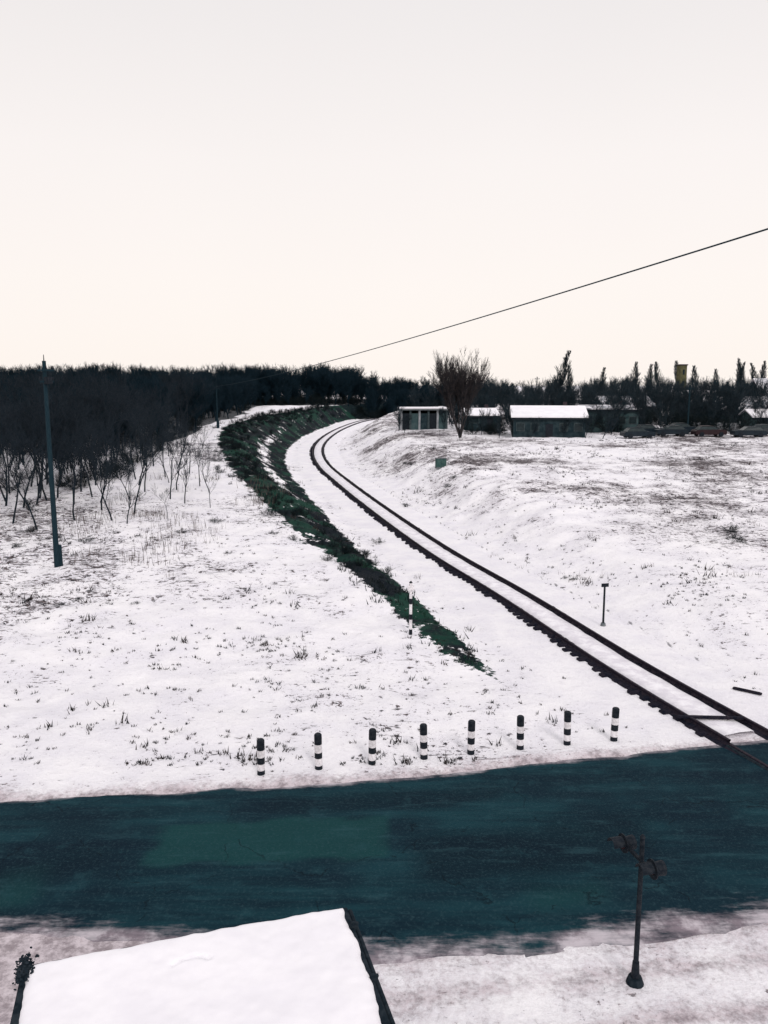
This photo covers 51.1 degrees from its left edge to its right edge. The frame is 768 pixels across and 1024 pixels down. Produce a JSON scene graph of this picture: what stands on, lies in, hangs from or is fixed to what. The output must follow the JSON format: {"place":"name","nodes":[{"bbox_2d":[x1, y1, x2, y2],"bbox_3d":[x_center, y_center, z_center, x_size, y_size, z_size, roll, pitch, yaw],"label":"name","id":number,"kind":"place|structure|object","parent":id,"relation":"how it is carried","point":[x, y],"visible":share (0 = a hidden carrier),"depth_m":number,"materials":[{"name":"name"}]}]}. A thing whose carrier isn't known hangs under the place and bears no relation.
{"place":"outdoors","nodes":[
{"label":"outdoors","id":0,"kind":"place"},
{"bbox_2d":[0,386,767,1023],"bbox_3d":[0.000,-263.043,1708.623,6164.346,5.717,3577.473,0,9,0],"label":"snowy ground","id":1,"kind":"structure","parent":0,"point":[716,978],"depth_m":32.29,"materials":[{"name":"snow"}]},
{"bbox_2d":[0,399,22,463],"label":"bare tree","id":2,"kind":"object","parent":1,"relation":"on","point":[2,419],"visible":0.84,"depth_m":51.80,"materials":[{"name":"black plant"}]},
{"bbox_2d":[0,422,45,529],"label":"bare tree","id":3,"kind":"object","parent":1,"relation":"on","point":[19,453],"visible":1,"depth_m":47.13,"materials":[{"name":"black plant"}]},
{"bbox_2d":[0,403,56,523],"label":"bare tree","id":4,"kind":"object","parent":1,"relation":"on","point":[43,443],"visible":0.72,"depth_m":50.00,"materials":[{"name":"black plant"}]},
{"bbox_2d":[0,379,67,484],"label":"bare tree","id":5,"kind":"object","parent":1,"relation":"on","point":[26,406],"visible":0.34,"depth_m":59.92,"materials":[{"name":"black plant"}]},
{"bbox_2d":[22,390,65,482],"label":"bare tree","id":6,"kind":"object","parent":1,"relation":"on","point":[43,437],"visible":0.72,"depth_m":53.34,"materials":[{"name":"black plant"}]},
{"bbox_2d":[14,386,77,503],"bbox_3d":[-23.303,-4.467,55.222,3.799,8.706,2.754,-6,11,-34],"label":"bare tree","id":7,"kind":"object","parent":1,"relation":"on","point":[41,474],"visible":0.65,"depth_m":54.76,"materials":[{"name":"black plant"}]},
{"bbox_2d":[37,355,62,567],"bbox_3d":[-16.490,-2.382,39.979,0.502,10.700,0.953,0,9,1],"label":"utility pole","id":8,"kind":"object","parent":1,"relation":"on","point":[57,547],"visible":0.97,"depth_m":39.98,"materials":[{"name":"teal wood"}]},
{"bbox_2d":[6,378,94,484],"bbox_3d":[-25.260,-5.853,61.427,7.606,8.709,4.506,-7,11,-37],"label":"bare tree","id":9,"kind":"object","parent":1,"relation":"on","point":[91,397],"visible":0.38,"depth_m":62.33,"materials":[{"name":"black plant"}]},
{"bbox_2d":[38,413,91,519],"bbox_3d":[-19.585,-2.704,49.438,3.197,7.142,2.710,-2,9,-14],"label":"bare tree","id":10,"kind":"object","parent":1,"relation":"on","point":[76,451],"visible":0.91,"depth_m":49.38,"materials":[{"name":"black plant"}]},
{"bbox_2d":[36,396,95,496],"bbox_3d":[-23.231,-4.774,58.842,3.976,7.684,6.711,-5,10,-30],"label":"bare tree","id":11,"kind":"object","parent":1,"relation":"on","point":[73,411],"visible":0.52,"depth_m":57.85,"materials":[{"name":"black plant"}]},
{"bbox_2d":[52,390,96,491],"bbox_3d":[-22.352,-5.227,59.123,3.300,8.180,2.956,7,11,37],"label":"bare tree","id":12,"kind":"object","parent":1,"relation":"on","point":[76,435],"visible":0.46,"depth_m":59.40,"materials":[{"name":"black plant"}]},
{"bbox_2d":[75,407,120,509],"bbox_3d":[-18.820,-3.356,52.896,3.197,7.142,2.710,-6,11,-34],"label":"bare tree","id":13,"kind":"object","parent":1,"relation":"on","point":[108,434],"visible":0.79,"depth_m":52.89,"materials":[{"name":"black plant"}]},
{"bbox_2d":[76,423,121,520],"bbox_3d":[-17.968,-2.481,50.573,2.477,6.529,2.923,-6,11,-33],"label":"bare tree","id":14,"kind":"object","parent":1,"relation":"on","point":[90,454],"visible":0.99,"depth_m":50.19,"materials":[{"name":"black plant"}]},
{"bbox_2d":[81,435,139,504],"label":"bare tree","id":15,"kind":"object","parent":1,"relation":"on","point":[124,448],"visible":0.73,"depth_m":54.39,"materials":[{"name":"black plant"}]},
{"bbox_2d":[90,412,133,501],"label":"bare tree","id":16,"kind":"object","parent":1,"relation":"on","point":[106,483],"visible":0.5,"depth_m":55.32,"materials":[{"name":"black plant"}]},
{"bbox_2d":[107,389,144,478],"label":"bare tree","id":17,"kind":"object","parent":1,"relation":"on","point":[131,411],"visible":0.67,"depth_m":66.64,"materials":[{"name":"black plant"}]},
{"bbox_2d":[88,381,164,464],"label":"bare tree","id":18,"kind":"object","parent":1,"relation":"on","point":[134,398],"visible":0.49,"depth_m":71.47,"materials":[{"name":"black plant"}]},
{"bbox_2d":[119,457,145,523],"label":"bare tree","id":19,"kind":"object","parent":1,"relation":"on","point":[129,491],"visible":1,"depth_m":49.31,"materials":[{"name":"black plant"}]},
{"bbox_2d":[125,402,162,491],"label":"bare tree","id":20,"kind":"object","parent":1,"relation":"on","point":[143,461],"visible":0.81,"depth_m":59.51,"materials":[{"name":"black plant"}]},
{"bbox_2d":[0,472,288,567],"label":"reed stalks","id":21,"kind":"object","parent":1,"relation":"on","point":[140,516],"visible":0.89,"depth_m":50.37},
{"bbox_2d":[117,412,175,514],"bbox_3d":[-15.967,-3.241,52.926,3.667,7.062,3.529,-8,12,-41],"label":"bare tree","id":22,"kind":"object","parent":1,"relation":"on","point":[139,429],"visible":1,"depth_m":52.77,"materials":[{"name":"black plant"}]},
{"bbox_2d":[127,386,169,465],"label":"bare tree","id":23,"kind":"object","parent":1,"relation":"on","point":[153,410],"visible":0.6,"depth_m":74.31,"materials":[{"name":"black plant"}]},
{"bbox_2d":[137,398,163,484],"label":"bare tree","id":24,"kind":"object","parent":1,"relation":"on","point":[147,423],"visible":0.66,"depth_m":63.51,"materials":[{"name":"black plant"}]},
{"bbox_2d":[145,411,174,476],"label":"bare tree","id":25,"kind":"object","parent":1,"relation":"on","point":[164,423],"visible":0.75,"depth_m":67.66,"materials":[{"name":"black plant"}]},
{"bbox_2d":[155,393,180,455],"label":"bare tree","id":26,"kind":"object","parent":1,"relation":"on","point":[169,417],"visible":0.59,"depth_m":80.20,"materials":[{"name":"black plant"}]},
{"bbox_2d":[158,408,191,488],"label":"bare tree","id":27,"kind":"object","parent":1,"relation":"on","point":[171,443],"visible":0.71,"depth_m":59.38,"materials":[{"name":"black plant"}]},
{"bbox_2d":[158,419,191,498],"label":"bare tree","id":28,"kind":"object","parent":1,"relation":"on","point":[171,449],"visible":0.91,"depth_m":57.47,"materials":[{"name":"black plant"}]},
{"bbox_2d":[169,434,198,502],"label":"bare tree","id":29,"kind":"object","parent":1,"relation":"on","point":[186,472],"visible":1,"depth_m":55.27,"materials":[{"name":"black plant"}]},
{"bbox_2d":[178,427,212,485],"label":"bare tree","id":30,"kind":"object","parent":1,"relation":"on","point":[194,447],"visible":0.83,"depth_m":61.21,"materials":[{"name":"black plant"}]},
{"bbox_2d":[190,435,213,491],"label":"bare tree","id":31,"kind":"object","parent":1,"relation":"on","point":[197,455],"visible":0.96,"depth_m":58.92,"materials":[{"name":"black plant"}]},
{"bbox_2d":[10,908,394,1023],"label":"crossing keeper hut","id":32,"kind":"object","parent":1,"relation":"on","point":[313,968],"visible":1,"depth_m":9.65,"materials":[{"name":"brick"}]},
{"bbox_2d":[214,387,219,427],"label":"utility pole","id":33,"kind":"object","parent":1,"relation":"on","point":[217,420],"visible":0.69,"depth_m":112.11,"materials":[{"name":"brown wood"}]},
{"bbox_2d":[222,228,767,385],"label":"overhead cable","id":34,"kind":"object","parent":33,"relation":"attached to","point":[557,293],"visible":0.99,"depth_m":28.00,"materials":[{"name":"metal"},{"name":"black rubber"}]},
{"bbox_2d":[257,738,264,775],"bbox_3d":[-3.170,6.364,20.696,0.200,1.100,0.200,2,11,6],"label":"striped bollard","id":35,"kind":"object","parent":1,"relation":"on","point":[260,756],"visible":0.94,"depth_m":20.61,"materials":[{"name":"black paint"}]},
{"bbox_2d":[0,361,540,509],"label":"bare woodland","id":36,"kind":"object","parent":1,"relation":"on","point":[192,391],"visible":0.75,"depth_m":106.50,"materials":[{"name":"black plant"}]},
{"bbox_2d":[210,403,392,577],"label":"crest scrub","id":37,"kind":"object","parent":1,"relation":"on","point":[235,445],"visible":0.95,"depth_m":77.13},
{"bbox_2d":[314,732,322,769],"bbox_3d":[-1.717,6.321,21.034,0.200,1.100,0.200,-5,10,-26],"label":"striped bollard","id":38,"kind":"object","parent":1,"relation":"on","point":[318,748],"visible":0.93,"depth_m":20.95,"materials":[{"name":"black paint"}]},
{"bbox_2d":[214,418,477,651],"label":"cutting brush","id":39,"kind":"object","parent":1,"relation":"on","point":[370,583],"visible":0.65,"depth_m":39.56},
{"bbox_2d":[232,416,489,669],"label":"cutting grass","id":40,"kind":"structure","parent":1,"relation":"on","point":[435,622],"depth_m":43.43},
{"bbox_2d":[368,728,375,764],"bbox_3d":[-0.312,6.287,21.349,0.200,1.100,0.200,-2,10,-18],"label":"striped bollard","id":41,"kind":"object","parent":1,"relation":"on","point":[372,749],"visible":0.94,"depth_m":21.26,"materials":[{"name":"black paint"}]},
{"bbox_2d":[0,411,767,765],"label":"dry grass tufts","id":42,"kind":"object","parent":1,"relation":"on","point":[298,657],"visible":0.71,"depth_m":33.21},
{"bbox_2d":[1,416,767,587],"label":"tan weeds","id":43,"kind":"object","parent":1,"relation":"on","point":[443,492],"visible":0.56,"depth_m":51.65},
{"bbox_2d":[391,403,406,430],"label":"bare tree","id":44,"kind":"object","parent":1,"relation":"on","point":[399,416],"visible":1,"depth_m":119.40,"materials":[{"name":"black plant"}]},
{"bbox_2d":[408,581,413,634],"bbox_3d":[1.008,3.782,31.649,0.260,2.220,0.318,-3,9,-17],"label":"railway marker post","id":45,"kind":"object","parent":1,"relation":"on","point":[410,588],"visible":0.98,"depth_m":31.51,"materials":[{"name":"white paint"}]},
{"bbox_2d":[406,387,428,406],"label":"bare tree","id":46,"kind":"object","parent":1,"relation":"on","point":[414,399],"visible":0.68,"depth_m":134.03,"materials":[{"name":"black plant"}]},
{"bbox_2d":[397,407,447,429],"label":"garage row","id":47,"kind":"object","parent":1,"relation":"on","point":[423,418],"visible":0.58,"depth_m":124.05,"materials":[{"name":"concrete"}]},
{"bbox_2d":[411,413,417,429],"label":"garage door","id":48,"kind":"structure","parent":47,"relation":"in","point":[414,421],"depth_m":124.06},
{"bbox_2d":[420,413,427,429],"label":"garage door","id":49,"kind":"structure","parent":47,"relation":"in","point":[423,422],"depth_m":124.09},
{"bbox_2d":[429,413,436,428],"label":"garage door","id":50,"kind":"structure","parent":47,"relation":"in","point":[433,416],"depth_m":124.12,"materials":[{"name":"black paint"}]},
{"bbox_2d":[420,723,427,759],"bbox_3d":[1.071,6.245,21.667,0.200,1.100,0.200,-9,12,-44],"label":"striped bollard","id":51,"kind":"object","parent":1,"relation":"on","point":[423,744],"visible":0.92,"depth_m":21.58,"materials":[{"name":"black paint"}]},
{"bbox_2d":[418,384,438,406],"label":"bare tree","id":52,"kind":"object","parent":1,"relation":"on","point":[431,404],"visible":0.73,"depth_m":137.12,"materials":[{"name":"black plant"}]},
{"bbox_2d":[435,457,446,468],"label":"trackside relay cabinet","id":53,"kind":"object","parent":1,"relation":"on","point":[440,463],"visible":0.93,"depth_m":78.92,"materials":[{"name":"green metal"}]},
{"bbox_2d":[426,347,491,437],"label":"bare tree","id":54,"kind":"object","parent":1,"relation":"on","point":[456,380],"visible":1,"depth_m":105.22,"materials":[{"name":"brown plant"}]},
{"bbox_2d":[459,406,473,427],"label":"bare tree","id":55,"kind":"object","parent":1,"relation":"on","point":[469,416],"visible":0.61,"depth_m":117.45,"materials":[{"name":"black plant"}]},
{"bbox_2d":[467,719,474,754],"bbox_3d":[2.380,6.207,21.942,0.200,1.100,0.200,-6,13,-30],"label":"striped bollard","id":56,"kind":"object","parent":1,"relation":"on","point":[471,739],"visible":0.95,"depth_m":21.85,"materials":[{"name":"black paint"}]},
{"bbox_2d":[462,415,496,430],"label":"walls","id":57,"kind":"structure","parent":1,"relation":"on","point":[475,424],"depth_m":120.89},
{"bbox_2d":[459,408,499,415],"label":"snow covered roof","id":58,"kind":"structure","parent":57,"relation":"on","point":[475,412],"depth_m":121.61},
{"bbox_2d":[475,407,490,434],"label":"bare tree","id":59,"kind":"object","parent":1,"relation":"on","point":[482,420],"visible":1,"depth_m":111.04,"materials":[{"name":"black plant"}]},
{"bbox_2d":[492,411,505,436],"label":"bare tree","id":60,"kind":"object","parent":1,"relation":"on","point":[497,419],"visible":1,"depth_m":108.36,"materials":[{"name":"black plant"}]},
{"bbox_2d":[517,715,523,749],"bbox_3d":[3.774,6.165,22.247,0.200,1.100,0.200,6,12,37],"label":"striped bollard","id":61,"kind":"object","parent":1,"relation":"on","point":[520,732],"visible":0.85,"depth_m":22.16,"materials":[{"name":"black paint"}]},
{"bbox_2d":[517,387,535,404],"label":"bare tree","id":62,"kind":"object","parent":1,"relation":"on","point":[530,398],"visible":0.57,"depth_m":120.09,"materials":[{"name":"black plant"}]},
{"bbox_2d":[309,418,767,770],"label":"railway track","id":63,"kind":"structure","parent":1,"relation":"on","point":[662,691],"depth_m":32.09,"materials":[{"name":"steel"},{"name":"wood"},{"name":"snow"}]},
{"bbox_2d":[678,715,743,719],"bbox_3d":[9.750,6.127,24.004,1.900,0.080,0.150,0,9,3],"label":"crossing timber","id":64,"kind":"object","parent":63,"relation":"on","point":[727,717],"visible":1,"depth_m":23.98,"materials":[{"name":"brown wood"}]},
{"bbox_2d":[509,402,587,437],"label":"long low warehouse","id":65,"kind":"structure","parent":1,"relation":"on","point":[552,419],"depth_m":107.76,"materials":[{"name":"paint"}]},
{"bbox_2d":[545,424,552,436],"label":"door","id":66,"kind":"structure","parent":65,"relation":"in","point":[549,427],"depth_m":107.57,"materials":[{"name":"black paint"}]},
{"bbox_2d":[552,351,570,404],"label":"poplar tree","id":67,"kind":"object","parent":1,"relation":"on","point":[559,383],"visible":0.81,"depth_m":147.18,"materials":[{"name":"black plant"}]},
{"bbox_2d":[563,710,570,745],"bbox_3d":[5.139,6.115,22.526,0.200,1.100,0.200,3,10,25],"label":"striped bollard","id":68,"kind":"object","parent":1,"relation":"on","point":[567,727],"visible":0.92,"depth_m":22.44,"materials":[{"name":"black paint"}]},
{"bbox_2d":[565,366,577,405],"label":"poplar tree","id":69,"kind":"object","parent":1,"relation":"on","point":[569,383],"visible":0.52,"depth_m":155.48,"materials":[{"name":"black plant"}]},
{"bbox_2d":[579,412,596,437],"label":"bare tree","id":70,"kind":"object","parent":1,"relation":"on","point":[588,420],"visible":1,"depth_m":105.24,"materials":[{"name":"black plant"}]},
{"bbox_2d":[588,398,610,432],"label":"bare tree","id":71,"kind":"object","parent":1,"relation":"on","point":[598,413],"visible":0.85,"depth_m":115.81,"materials":[{"name":"black plant"}]},
{"bbox_2d":[596,367,606,395],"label":"poplar tree","id":72,"kind":"object","parent":1,"relation":"on","point":[603,378],"visible":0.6,"depth_m":176.60,"materials":[{"name":"black plant"}]},
{"bbox_2d":[440,370,767,434],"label":"village trees","id":73,"kind":"object","parent":1,"relation":"on","point":[584,396],"visible":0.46,"depth_m":136.03,"materials":[{"name":"black plant"}]},
{"bbox_2d":[600,583,608,626],"bbox_3d":[9.181,3.898,33.608,0.298,1.885,0.234,-7,11,-38],"label":"whistle post sign","id":74,"kind":"object","parent":1,"relation":"on","point":[604,585],"visible":1,"depth_m":33.57,"materials":[{"name":"metal"}]},
{"bbox_2d":[600,407,618,438],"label":"bare tree","id":75,"kind":"object","parent":1,"relation":"on","point":[608,426],"visible":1,"depth_m":104.31,"materials":[{"name":"black plant"}]},
{"bbox_2d":[587,411,638,432],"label":"walls","id":76,"kind":"structure","parent":1,"relation":"on","point":[598,430],"depth_m":117.84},
{"bbox_2d":[576,405,635,409],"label":"snow covered roof","id":77,"kind":"structure","parent":76,"relation":"on","point":[588,407],"depth_m":118.33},
{"bbox_2d":[610,707,619,741],"bbox_3d":[6.548,6.083,22.811,0.200,1.100,0.200,8,10,41],"label":"striped bollard","id":78,"kind":"object","parent":1,"relation":"on","point":[614,725],"visible":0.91,"depth_m":22.73,"materials":[{"name":"black paint"}]},
{"bbox_2d":[602,389,632,432],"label":"bare tree","id":79,"kind":"object","parent":1,"relation":"on","point":[615,401],"visible":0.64,"depth_m":115.93,"materials":[{"name":"black plant"}]},
{"bbox_2d":[608,398,627,434],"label":"bare tree","id":80,"kind":"object","parent":1,"relation":"on","point":[624,404],"visible":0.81,"depth_m":111.06,"materials":[{"name":"black plant"}]},
{"bbox_2d":[630,361,642,391],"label":"poplar tree","id":81,"kind":"object","parent":1,"relation":"on","point":[635,371],"visible":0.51,"depth_m":171.47,"materials":[{"name":"black plant"}]},
{"bbox_2d":[607,833,666,988],"bbox_3d":[4.160,6.597,13.409,0.443,2.700,1.102,-3,9,-18],"label":"railway crossing signal","id":82,"kind":"object","parent":1,"relation":"on","point":[652,869],"visible":1,"depth_m":13.36,"materials":[{"name":"black paint"},{"name":"metal"},{"name":"glass"}]},
{"bbox_2d":[620,427,655,438],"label":"parked car","id":83,"kind":"object","parent":1,"relation":"on","point":[630,432],"visible":0.99,"depth_m":105.41,"materials":[{"name":"paint"}]},
{"bbox_2d":[624,381,652,423],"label":"bare tree","id":84,"kind":"object","parent":1,"relation":"on","point":[637,393],"visible":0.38,"depth_m":117.11,"materials":[{"name":"black plant"}]},
{"bbox_2d":[626,389,653,423],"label":"bare tree","id":85,"kind":"object","parent":1,"relation":"on","point":[638,405],"visible":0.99,"depth_m":112.42,"materials":[{"name":"black plant"}]},
{"bbox_2d":[636,424,661,431],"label":"parked car","id":86,"kind":"object","parent":1,"relation":"on","point":[648,427],"visible":0.44,"depth_m":108.82,"materials":[{"name":"paint"}]},
{"bbox_2d":[648,398,669,427],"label":"bare tree","id":87,"kind":"object","parent":1,"relation":"on","point":[659,416],"visible":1,"depth_m":111.56,"materials":[{"name":"black plant"}]},
{"bbox_2d":[653,361,664,385],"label":"poplar tree","id":88,"kind":"object","parent":1,"relation":"on","point":[655,370],"visible":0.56,"depth_m":187.13,"materials":[{"name":"black plant"}]},
{"bbox_2d":[654,386,678,424],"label":"bare tree","id":89,"kind":"object","parent":1,"relation":"on","point":[668,399],"visible":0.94,"depth_m":116.17,"materials":[{"name":"black plant"}]},
{"bbox_2d":[653,425,688,436],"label":"parked car","id":90,"kind":"object","parent":1,"relation":"on","point":[680,430],"visible":0.98,"depth_m":106.37,"materials":[{"name":"paint"}]},
{"bbox_2d":[670,423,695,432],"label":"parked car","id":91,"kind":"object","parent":1,"relation":"on","point":[686,426],"visible":0.45,"depth_m":109.82,"materials":[{"name":"paint"}]},
{"bbox_2d":[674,378,701,418],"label":"bare tree","id":92,"kind":"object","parent":1,"relation":"on","point":[686,398],"visible":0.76,"depth_m":118.70,"materials":[{"name":"black plant"}]},
{"bbox_2d":[687,365,698,388],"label":"poplar tree","id":93,"kind":"object","parent":1,"relation":"on","point":[694,374],"visible":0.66,"depth_m":173.82,"materials":[{"name":"black plant"}]},
{"bbox_2d":[691,425,726,436],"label":"parked car","id":94,"kind":"object","parent":1,"relation":"on","point":[701,430],"visible":0.99,"depth_m":105.86,"materials":[{"name":"red paint"}]},
{"bbox_2d":[704,399,724,424],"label":"bare tree","id":95,"kind":"object","parent":1,"relation":"on","point":[710,412],"visible":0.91,"depth_m":113.62,"materials":[{"name":"black plant"}]},
{"bbox_2d":[713,378,751,420],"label":"bare tree","id":96,"kind":"object","parent":1,"relation":"on","point":[737,391],"visible":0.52,"depth_m":119.35,"materials":[{"name":"black plant"}]},
{"bbox_2d":[724,389,749,430],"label":"bare tree","id":97,"kind":"object","parent":1,"relation":"on","point":[736,404],"visible":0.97,"depth_m":115.80,"materials":[{"name":"black plant"}]},
{"bbox_2d":[736,362,745,385],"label":"poplar tree","id":98,"kind":"object","parent":1,"relation":"on","point":[741,373],"visible":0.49,"depth_m":187.19,"materials":[{"name":"black plant"}]},
{"bbox_2d":[732,687,761,694],"bbox_3d":[11.950,5.876,26.445,0.900,0.080,0.120,7,11,37],"label":"sleeper","id":99,"kind":"object","parent":1,"relation":"on","point":[747,690],"visible":1,"depth_m":26.41,"materials":[{"name":"brown wood"}]},
{"bbox_2d":[739,416,756,425],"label":"walls","id":100,"kind":"structure","parent":1,"relation":"on","point":[748,420],"depth_m":120.64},
{"bbox_2d":[738,409,767,417],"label":"snow covered roof","id":101,"kind":"structure","parent":100,"relation":"on","point":[748,411],"depth_m":119.98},
{"bbox_2d":[730,426,767,437],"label":"parked car","id":102,"kind":"object","parent":1,"relation":"on","point":[756,431],"visible":1,"depth_m":104.87,"materials":[{"name":"paint"}]},
{"bbox_2d":[751,399,767,423],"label":"bare tree","id":103,"kind":"object","parent":1,"relation":"on","point":[760,415],"visible":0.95,"depth_m":112.11,"materials":[{"name":"black plant"}]},
{"bbox_2d":[756,361,767,377],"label":"poplar tree","id":104,"kind":"object","parent":1,"relation":"on","point":[763,373],"visible":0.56,"depth_m":215.30,"materials":[{"name":"black plant"}]},
{"bbox_2d":[0,740,767,964],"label":"asphalt road","id":105,"kind":"structure","parent":0,"point":[528,860],"depth_m":17.09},
{"bbox_2d":[0,0,767,385],"label":"sky","id":106,"kind":"structure","parent":0,"point":[193,183],"materials":[{"name":"white"}]},
{"bbox_2d":[676,364,687,386],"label":"yellow lift tower","id":107,"kind":"structure","parent":0,"point":[681,372],"depth_m":196.42,"materials":[{"name":"paint"}]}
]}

